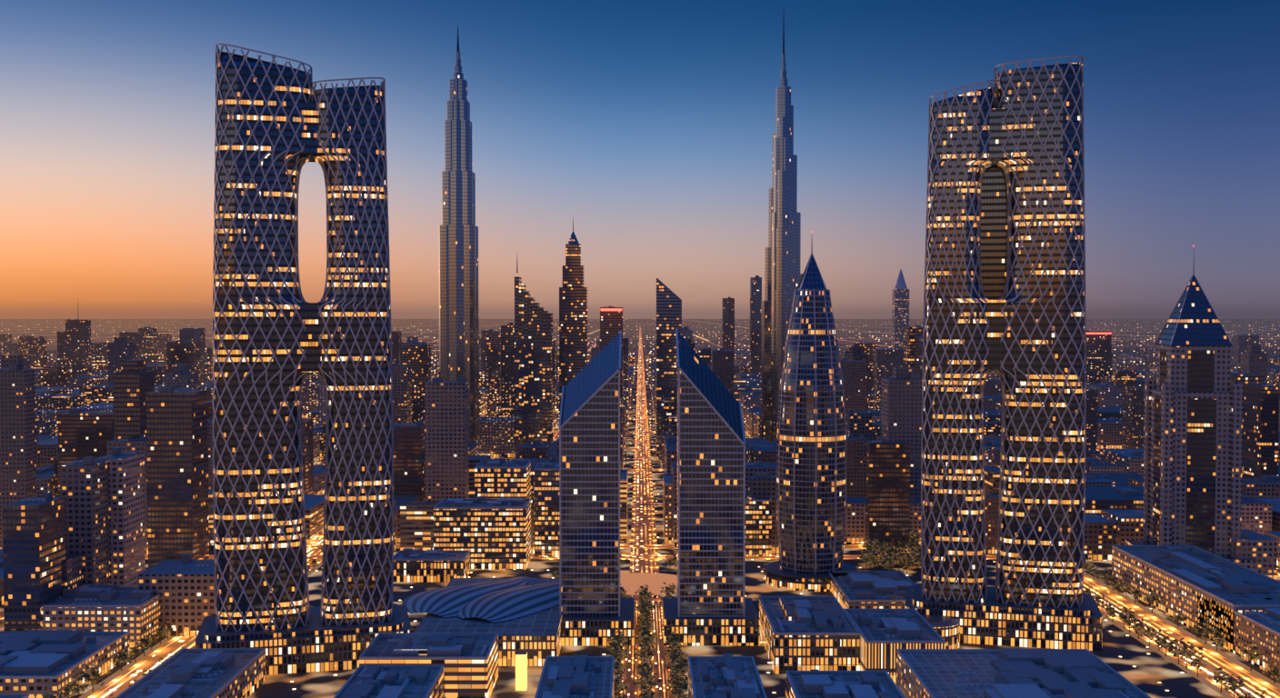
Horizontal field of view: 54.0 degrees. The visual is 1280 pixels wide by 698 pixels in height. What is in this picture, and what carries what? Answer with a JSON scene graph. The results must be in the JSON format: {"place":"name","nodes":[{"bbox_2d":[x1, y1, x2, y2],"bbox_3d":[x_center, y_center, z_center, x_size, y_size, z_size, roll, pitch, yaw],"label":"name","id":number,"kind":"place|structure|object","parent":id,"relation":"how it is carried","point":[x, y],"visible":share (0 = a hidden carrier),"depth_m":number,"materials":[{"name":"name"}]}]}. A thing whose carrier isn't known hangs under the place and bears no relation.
{"place":"outdoors","nodes":[
{"label":"outdoors","id":0,"kind":"place"},
{"bbox_2d":[0,319,1279,697],"bbox_3d":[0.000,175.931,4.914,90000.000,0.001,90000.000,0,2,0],"label":"ground","id":1,"kind":"structure","parent":0,"point":[1149,672],"depth_m":871.83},
{"bbox_2d":[194,51,411,675],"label":"twin tower","id":2,"kind":"structure","parent":1,"relation":"on","point":[315,645],"depth_m":622.10,"materials":[{"name":"blue glass"}]},
{"bbox_2d":[212,42,393,631],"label":"lattice facade","id":3,"kind":"structure","parent":2,"relation":"attached to","point":[312,87],"depth_m":624.93,"materials":[{"name":"silver metal"}]},
{"bbox_2d":[438,25,479,443],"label":"skyscraper","id":4,"kind":"structure","parent":1,"relation":"on","point":[458,296],"depth_m":1400.10,"materials":[{"name":"grey glass"}]},
{"bbox_2d":[401,577,561,666],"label":"curved-roof building","id":5,"kind":"structure","parent":1,"relation":"on","point":[519,614],"depth_m":672.27,"materials":[{"name":"metal"}]},
{"bbox_2d":[560,332,634,645],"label":"skyscraper","id":6,"kind":"structure","parent":1,"relation":"on","point":[589,500],"depth_m":670.69,"materials":[{"name":"blue glass"}]},
{"bbox_2d":[558,330,621,617],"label":"tower fins","id":7,"kind":"object","parent":6,"relation":"attached to","point":[560,426],"visible":0.89,"depth_m":670.05,"materials":[{"name":"metal"}]},
{"bbox_2d":[0,458,1279,697],"bbox_3d":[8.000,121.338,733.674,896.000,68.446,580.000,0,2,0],"label":"blocks","id":8,"kind":"structure","parent":1,"relation":"on","point":[862,635],"depth_m":614.03,"materials":[{"name":"concrete"}]},
{"bbox_2d":[0,326,1279,605],"bbox_3d":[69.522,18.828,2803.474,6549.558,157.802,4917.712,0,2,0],"label":"city","id":9,"kind":"object","parent":1,"relation":"on","point":[438,455],"visible":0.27,"depth_m":1078.84,"materials":[{"name":"concrete"}]},
{"bbox_2d":[2,216,1279,636],"bbox_3d":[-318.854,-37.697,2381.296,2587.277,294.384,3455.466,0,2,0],"label":"buildings","id":10,"kind":"structure","parent":1,"relation":"on","point":[135,475],"depth_m":962.52,"materials":[{"name":"grey glass"}]},
{"bbox_2d":[78,558,1279,697],"bbox_3d":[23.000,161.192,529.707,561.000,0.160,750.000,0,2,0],"label":"pavements","id":11,"kind":"structure","parent":1,"relation":"on","point":[634,582],"depth_m":686.82,"materials":[{"name":"beige concrete"}]},
{"bbox_2d":[46,691,69,697],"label":"tree","id":12,"kind":"object","parent":11,"relation":"on","point":[58,695],"visible":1,"depth_m":549.51,"materials":[{"name":"green plant"}]},
{"bbox_2d":[58,685,77,697],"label":"tree","id":13,"kind":"object","parent":11,"relation":"on","point":[67,689],"visible":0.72,"depth_m":560.47,"materials":[{"name":"green plant"}]},
{"bbox_2d":[64,673,89,697],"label":"tree","id":14,"kind":"object","parent":11,"relation":"on","point":[79,688],"visible":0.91,"depth_m":570.65,"materials":[{"name":"green plant"}]},
{"bbox_2d":[80,664,104,691],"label":"tree","id":15,"kind":"object","parent":11,"relation":"on","point":[93,675],"visible":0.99,"depth_m":585.32,"materials":[{"name":"green plant"}]},
{"bbox_2d":[108,648,134,670],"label":"tree","id":16,"kind":"object","parent":11,"relation":"on","point":[121,657],"visible":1,"depth_m":618.88,"materials":[{"name":"green plant"}]},
{"bbox_2d":[125,640,145,662],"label":"tree","id":17,"kind":"object","parent":11,"relation":"on","point":[135,651],"visible":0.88,"depth_m":633.86,"materials":[{"name":"green plant"}]},
{"bbox_2d":[134,634,152,656],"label":"tree","id":18,"kind":"object","parent":11,"relation":"on","point":[144,644],"visible":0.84,"depth_m":645.92,"materials":[{"name":"green plant"}]},
{"bbox_2d":[146,632,158,649],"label":"tree","id":19,"kind":"object","parent":11,"relation":"on","point":[152,637],"visible":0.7,"depth_m":658.51,"materials":[{"name":"green plant"}]},
{"bbox_2d":[152,626,170,644],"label":"tree","id":20,"kind":"object","parent":11,"relation":"on","point":[160,633],"visible":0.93,"depth_m":669.04,"materials":[{"name":"green plant"}]},
{"bbox_2d":[160,620,175,639],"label":"tree","id":21,"kind":"object","parent":11,"relation":"on","point":[168,628],"visible":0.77,"depth_m":679.83,"materials":[{"name":"green plant"}]},
{"bbox_2d":[308,556,319,570],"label":"tree","id":22,"kind":"object","parent":11,"relation":"on","point":[313,563],"visible":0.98,"depth_m":860.77,"materials":[{"name":"green plant"}]},
{"bbox_2d":[605,631,628,649],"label":"tree","id":23,"kind":"object","parent":11,"relation":"on","point":[620,635],"visible":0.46,"depth_m":647.87,"materials":[{"name":"green plant"}]},
{"bbox_2d":[610,651,624,662],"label":"tree","id":24,"kind":"object","parent":11,"relation":"on","point":[619,656],"visible":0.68,"depth_m":621.41,"materials":[{"name":"green plant"}]},
{"bbox_2d":[605,638,629,656],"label":"tree","id":25,"kind":"object","parent":11,"relation":"on","point":[616,648],"visible":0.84,"depth_m":628.35,"materials":[{"name":"green plant"}]},
{"bbox_2d":[614,663,624,680],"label":"tree","id":26,"kind":"object","parent":11,"relation":"on","point":[617,674],"visible":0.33,"depth_m":590.02,"materials":[{"name":"green plant"}]},
{"bbox_2d":[614,660,626,672],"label":"tree","id":27,"kind":"object","parent":11,"relation":"on","point":[618,663],"visible":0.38,"depth_m":602.52,"materials":[{"name":"green plant"}]},
{"bbox_2d":[614,688,627,697],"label":"tree","id":28,"kind":"object","parent":11,"relation":"on","point":[617,695],"visible":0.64,"depth_m":555.05,"materials":[{"name":"green plant"}]},
{"bbox_2d":[614,676,629,690],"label":"tree","id":29,"kind":"object","parent":11,"relation":"on","point":[621,685],"visible":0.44,"depth_m":573.06,"materials":[{"name":"green plant"}]},
{"bbox_2d":[633,643,652,663],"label":"tree","id":30,"kind":"object","parent":11,"relation":"on","point":[645,655],"visible":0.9,"depth_m":620.63,"materials":[{"name":"green plant"}]},
{"bbox_2d":[634,627,655,642],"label":"tree","id":31,"kind":"object","parent":11,"relation":"on","point":[644,634],"visible":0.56,"depth_m":657.39,"materials":[{"name":"green plant"}]},
{"bbox_2d":[631,660,658,675],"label":"tree","id":32,"kind":"object","parent":11,"relation":"on","point":[645,665],"visible":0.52,"depth_m":599.83,"materials":[{"name":"green plant"}]},
{"bbox_2d":[634,596,655,610],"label":"tree","id":33,"kind":"object","parent":11,"relation":"on","point":[638,607],"visible":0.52,"depth_m":723.82,"materials":[{"name":"green plant"}]},
{"bbox_2d":[636,614,654,631],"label":"tree","id":34,"kind":"object","parent":11,"relation":"on","point":[646,623],"visible":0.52,"depth_m":679.77,"materials":[{"name":"green plant"}]},
{"bbox_2d":[634,583,656,598],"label":"tree","id":35,"kind":"object","parent":11,"relation":"on","point":[645,589],"visible":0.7,"depth_m":761.54,"materials":[{"name":"green plant"}]},
{"bbox_2d":[634,605,656,626],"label":"tree","id":36,"kind":"object","parent":11,"relation":"on","point":[646,611],"visible":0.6,"depth_m":704.45,"materials":[{"name":"green plant"}]},
{"bbox_2d":[636,611,654,624],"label":"tree","id":37,"kind":"object","parent":11,"relation":"on","point":[642,621],"visible":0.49,"depth_m":696.75,"materials":[{"name":"green plant"}]},
{"bbox_2d":[635,642,655,663],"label":"tree","id":38,"kind":"object","parent":11,"relation":"on","point":[646,648],"visible":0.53,"depth_m":630.07,"materials":[{"name":"green plant"}]},
{"bbox_2d":[636,669,655,682],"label":"tree","id":39,"kind":"object","parent":11,"relation":"on","point":[647,673],"visible":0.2,"depth_m":590.76,"materials":[{"name":"green plant"}]},
{"bbox_2d":[634,635,658,649],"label":"tree","id":40,"kind":"object","parent":11,"relation":"on","point":[649,641],"visible":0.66,"depth_m":646.49,"materials":[{"name":"green plant"}]},
{"bbox_2d":[636,600,656,614],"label":"tree","id":41,"kind":"object","parent":11,"relation":"on","point":[650,607],"visible":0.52,"depth_m":716.62,"materials":[{"name":"green plant"}]},
{"bbox_2d":[636,623,656,639],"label":"tree","id":42,"kind":"object","parent":11,"relation":"on","point":[653,635],"visible":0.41,"depth_m":666.51,"materials":[{"name":"green plant"}]},
{"bbox_2d":[633,669,662,690],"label":"tree","id":43,"kind":"object","parent":11,"relation":"on","point":[638,685],"visible":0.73,"depth_m":573.28,"materials":[{"name":"green plant"}]},
{"bbox_2d":[637,681,659,697],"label":"tree","id":44,"kind":"object","parent":11,"relation":"on","point":[648,692],"visible":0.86,"depth_m":555.04,"materials":[{"name":"green plant"}]},
{"bbox_2d":[660,582,677,596],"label":"tree","id":45,"kind":"object","parent":11,"relation":"on","point":[673,587],"visible":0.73,"depth_m":763.78,"materials":[{"name":"green plant"}]},
{"bbox_2d":[660,633,686,649],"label":"tree","id":46,"kind":"object","parent":11,"relation":"on","point":[672,637],"visible":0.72,"depth_m":649.21,"materials":[{"name":"green plant"}]},
{"bbox_2d":[664,640,681,659],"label":"tree","id":47,"kind":"object","parent":11,"relation":"on","point":[673,650],"visible":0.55,"depth_m":630.02,"materials":[{"name":"green plant"}]},
{"bbox_2d":[666,654,682,669],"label":"tree","id":48,"kind":"object","parent":11,"relation":"on","point":[673,661],"visible":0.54,"depth_m":612.32,"materials":[{"name":"green plant"}]},
{"bbox_2d":[662,649,688,665],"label":"tree","id":49,"kind":"object","parent":11,"relation":"on","point":[675,654],"visible":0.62,"depth_m":619.38,"materials":[{"name":"green plant"}]},
{"bbox_2d":[665,668,688,685],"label":"tree","id":50,"kind":"object","parent":11,"relation":"on","point":[685,679],"visible":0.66,"depth_m":582.38,"materials":[{"name":"green plant"}]},
{"bbox_2d":[666,662,687,682],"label":"tree","id":51,"kind":"object","parent":11,"relation":"on","point":[683,673],"visible":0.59,"depth_m":592.49,"materials":[{"name":"green plant"}]},
{"bbox_2d":[666,678,688,694],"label":"tree","id":52,"kind":"object","parent":11,"relation":"on","point":[673,687],"visible":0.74,"depth_m":572.84,"materials":[{"name":"green plant"}]},
{"bbox_2d":[670,688,688,697],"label":"tree","id":53,"kind":"object","parent":11,"relation":"on","point":[680,695],"visible":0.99,"depth_m":553.42,"materials":[{"name":"green plant"}]},
{"bbox_2d":[1082,583,1092,595],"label":"tree","id":54,"kind":"object","parent":11,"relation":"on","point":[1086,591],"visible":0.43,"depth_m":763.13,"materials":[{"name":"green plant"}]},
{"bbox_2d":[1083,560,1094,574],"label":"tree","id":55,"kind":"object","parent":11,"relation":"on","point":[1086,566],"visible":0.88,"depth_m":845.73,"materials":[{"name":"green plant"}]},
{"bbox_2d":[1093,591,1107,606],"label":"tree","id":56,"kind":"object","parent":11,"relation":"on","point":[1098,600],"visible":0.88,"depth_m":740.40,"materials":[{"name":"green plant"}]},
{"bbox_2d":[1099,600,1111,617],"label":"tree","id":57,"kind":"object","parent":11,"relation":"on","point":[1106,606],"visible":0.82,"depth_m":728.28,"materials":[{"name":"green plant"}]},
{"bbox_2d":[1100,568,1115,586],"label":"tree","id":58,"kind":"object","parent":11,"relation":"on","point":[1105,577],"visible":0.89,"depth_m":810.56,"materials":[{"name":"green plant"}]},
{"bbox_2d":[1101,604,1119,621],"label":"tree","id":59,"kind":"object","parent":11,"relation":"on","point":[1109,613],"visible":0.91,"depth_m":717.50,"materials":[{"name":"green plant"}]},
{"bbox_2d":[1104,574,1123,589],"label":"tree","id":60,"kind":"object","parent":11,"relation":"on","point":[1110,580],"visible":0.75,"depth_m":799.22,"materials":[{"name":"green plant"}]},
{"bbox_2d":[1111,578,1125,593],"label":"tree","id":61,"kind":"object","parent":11,"relation":"on","point":[1115,586],"visible":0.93,"depth_m":789.57,"materials":[{"name":"green plant"}]},
{"bbox_2d":[1111,607,1135,628],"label":"tree","id":62,"kind":"object","parent":11,"relation":"on","point":[1118,613],"visible":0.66,"depth_m":703.16,"materials":[{"name":"green plant"}]},
{"bbox_2d":[1119,580,1134,598],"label":"tree","id":63,"kind":"object","parent":11,"relation":"on","point":[1126,589],"visible":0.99,"depth_m":777.57,"materials":[{"name":"green plant"}]},
{"bbox_2d":[1120,608,1138,632],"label":"tree","id":64,"kind":"object","parent":11,"relation":"on","point":[1131,616],"visible":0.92,"depth_m":693.14,"materials":[{"name":"green plant"}]},
{"bbox_2d":[1126,587,1143,603],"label":"tree","id":65,"kind":"object","parent":11,"relation":"on","point":[1136,595],"visible":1,"depth_m":762.75,"materials":[{"name":"green plant"}]},
{"bbox_2d":[1127,619,1146,639],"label":"tree","id":66,"kind":"object","parent":11,"relation":"on","point":[1141,625],"visible":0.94,"depth_m":679.01,"materials":[{"name":"green plant"}]},
{"bbox_2d":[1139,623,1162,645],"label":"tree","id":67,"kind":"object","parent":11,"relation":"on","point":[1147,634],"visible":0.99,"depth_m":665.71,"materials":[{"name":"green plant"}]},
{"bbox_2d":[1142,588,1163,612],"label":"tree","id":68,"kind":"object","parent":11,"relation":"on","point":[1149,600],"visible":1,"depth_m":737.41,"materials":[{"name":"green plant"}]},
{"bbox_2d":[1150,633,1167,650],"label":"tree","id":69,"kind":"object","parent":11,"relation":"on","point":[1156,639],"visible":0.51,"depth_m":655.49,"materials":[{"name":"green plant"}]},
{"bbox_2d":[1155,633,1176,657],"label":"tree","id":70,"kind":"object","parent":11,"relation":"on","point":[1164,644],"visible":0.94,"depth_m":643.97,"materials":[{"name":"green plant"}]},
{"bbox_2d":[1167,637,1189,664],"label":"tree","id":71,"kind":"object","parent":11,"relation":"on","point":[1172,649],"visible":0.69,"depth_m":630.92,"materials":[{"name":"green plant"}]},
{"bbox_2d":[1169,608,1187,627],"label":"tree","id":72,"kind":"object","parent":11,"relation":"on","point":[1176,618],"visible":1,"depth_m":703.93,"materials":[{"name":"green plant"}]},
{"bbox_2d":[1172,638,1202,669],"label":"tree","id":73,"kind":"object","parent":11,"relation":"on","point":[1189,653],"visible":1,"depth_m":621.55,"materials":[{"name":"green plant"}]},
{"bbox_2d":[1189,620,1201,639],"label":"tree","id":74,"kind":"object","parent":11,"relation":"on","point":[1194,627],"visible":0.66,"depth_m":681.37,"materials":[{"name":"green plant"}]},
{"bbox_2d":[1186,654,1207,677],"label":"tree","id":75,"kind":"object","parent":11,"relation":"on","point":[1194,664],"visible":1,"depth_m":607.21,"materials":[{"name":"green plant"}]},
{"bbox_2d":[1197,618,1219,644],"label":"tree","id":76,"kind":"object","parent":11,"relation":"on","point":[1203,632],"visible":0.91,"depth_m":668.25,"materials":[{"name":"green plant"}]},
{"bbox_2d":[1204,628,1230,650],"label":"tree","id":77,"kind":"object","parent":11,"relation":"on","point":[1220,640],"visible":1,"depth_m":654.40,"materials":[{"name":"green plant"}]},
{"bbox_2d":[1208,666,1234,692],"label":"tree","id":78,"kind":"object","parent":11,"relation":"on","point":[1220,678],"visible":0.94,"depth_m":583.38,"materials":[{"name":"green plant"}]},
{"bbox_2d":[1222,672,1250,697],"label":"tree","id":79,"kind":"object","parent":11,"relation":"on","point":[1235,684],"visible":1,"depth_m":571.45,"materials":[{"name":"green plant"}]},
{"bbox_2d":[1236,690,1251,697],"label":"tree","id":80,"kind":"object","parent":11,"relation":"on","point":[1246,695],"visible":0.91,"depth_m":560.95,"materials":[{"name":"green plant"}]},
{"bbox_2d":[1235,640,1264,670],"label":"tree","id":81,"kind":"object","parent":11,"relation":"on","point":[1252,655],"visible":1,"depth_m":619.31,"materials":[{"name":"green plant"}]},
{"bbox_2d":[1262,664,1279,683],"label":"tree","id":82,"kind":"object","parent":11,"relation":"on","point":[1273,672],"visible":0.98,"depth_m":597.14,"materials":[{"name":"green plant"}]},
{"bbox_2d":[662,331,759,645],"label":"skyscraper","id":83,"kind":"structure","parent":1,"relation":"on","point":[711,515],"depth_m":670.72,"materials":[{"name":"blue glass"}]},
{"bbox_2d":[675,329,746,617],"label":"slope tower fins","id":84,"kind":"object","parent":83,"relation":"attached to","point":[739,439],"visible":0.94,"depth_m":670.09,"materials":[{"name":"metal"}]},
{"bbox_2d":[760,16,802,441],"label":"skyscraper","id":85,"kind":"structure","parent":1,"relation":"on","point":[783,275],"depth_m":1528.40,"materials":[{"name":"grey glass"}]},
{"bbox_2d":[859,550,879,570],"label":"tree","id":86,"kind":"object","parent":1,"relation":"on","point":[867,558],"visible":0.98,"depth_m":855.29,"materials":[{"name":"green plant"}]},
{"bbox_2d":[860,535,881,549],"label":"tree","id":87,"kind":"object","parent":1,"relation":"on","point":[868,539],"visible":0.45,"depth_m":916.95,"materials":[{"name":"green plant"}]},
{"bbox_2d":[865,555,880,570],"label":"tree","id":88,"kind":"object","parent":1,"relation":"on","point":[871,565],"visible":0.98,"depth_m":853.75,"materials":[{"name":"green plant"}]},
{"bbox_2d":[868,537,883,552],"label":"tree","id":89,"kind":"object","parent":1,"relation":"on","point":[875,547],"visible":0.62,"depth_m":897.20,"materials":[{"name":"green plant"}]},
{"bbox_2d":[880,556,896,570],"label":"tree","id":90,"kind":"object","parent":1,"relation":"on","point":[887,565],"visible":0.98,"depth_m":849.34,"materials":[{"name":"green plant"}]},
{"bbox_2d":[890,550,905,570],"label":"tree","id":91,"kind":"object","parent":1,"relation":"on","point":[897,557],"visible":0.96,"depth_m":857.58,"materials":[{"name":"green plant"}]},
{"bbox_2d":[897,540,908,552],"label":"tree","id":92,"kind":"object","parent":1,"relation":"on","point":[902,545],"visible":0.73,"depth_m":912.75,"materials":[{"name":"green plant"}]},
{"bbox_2d":[896,552,912,572],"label":"tree","id":93,"kind":"object","parent":1,"relation":"on","point":[905,558],"visible":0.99,"depth_m":854.54,"materials":[{"name":"green plant"}]},
{"bbox_2d":[901,559,914,573],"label":"tree","id":94,"kind":"object","parent":1,"relation":"on","point":[905,566],"visible":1,"depth_m":850.90,"materials":[{"name":"green plant"}]},
{"bbox_2d":[902,541,919,553],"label":"tree","id":95,"kind":"object","parent":1,"relation":"on","point":[912,546],"visible":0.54,"depth_m":906.84,"materials":[{"name":"green plant"}]},
{"bbox_2d":[908,553,920,573],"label":"tree","id":96,"kind":"object","parent":1,"relation":"on","point":[915,561],"visible":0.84,"depth_m":851.23,"materials":[{"name":"green plant"}]},
{"bbox_2d":[920,614,959,649],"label":"drum building","id":97,"kind":"structure","parent":1,"relation":"on","point":[946,628],"depth_m":658.54,"materials":[{"name":"concrete"}]},
{"bbox_2d":[904,62,1102,650],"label":"twin tower","id":98,"kind":"structure","parent":1,"relation":"on","point":[991,620],"depth_m":672.44,"materials":[{"name":"blue glass"}]},
{"bbox_2d":[920,55,1086,608],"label":"lattice facade","id":99,"kind":"structure","parent":98,"relation":"attached to","point":[1005,289],"depth_m":674.89,"materials":[{"name":"silver metal"}]},
{"bbox_2d":[1125,247,1258,571],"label":"pyramid tower","id":100,"kind":"structure","parent":1,"relation":"on","point":[1193,441],"depth_m":833.29,"materials":[{"name":"grey glass"}]},
{"bbox_2d":[0,328,1279,697],"bbox_3d":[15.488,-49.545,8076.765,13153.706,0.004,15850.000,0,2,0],"label":"roads","id":101,"kind":"structure","parent":0,"point":[644,546],"depth_m":764.92,"materials":[{"name":"grey asphalt"}]},
{"bbox_2d":[0,0,1279,319],"label":"sky","id":102,"kind":"structure","parent":0,"point":[649,125],"materials":[{"name":"blue"}]},
{"bbox_2d":[764,236,857,591],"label":"bullet tower","id":103,"kind":"structure","parent":0,"point":[805,578],"depth_m":806.60,"materials":[{"name":"blue glass"}]},
{"bbox_2d":[776,289,846,574],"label":"facade ribs","id":104,"kind":"object","parent":103,"relation":"attached to","point":[795,293],"visible":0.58,"depth_m":808.45,"materials":[{"name":"metal"}]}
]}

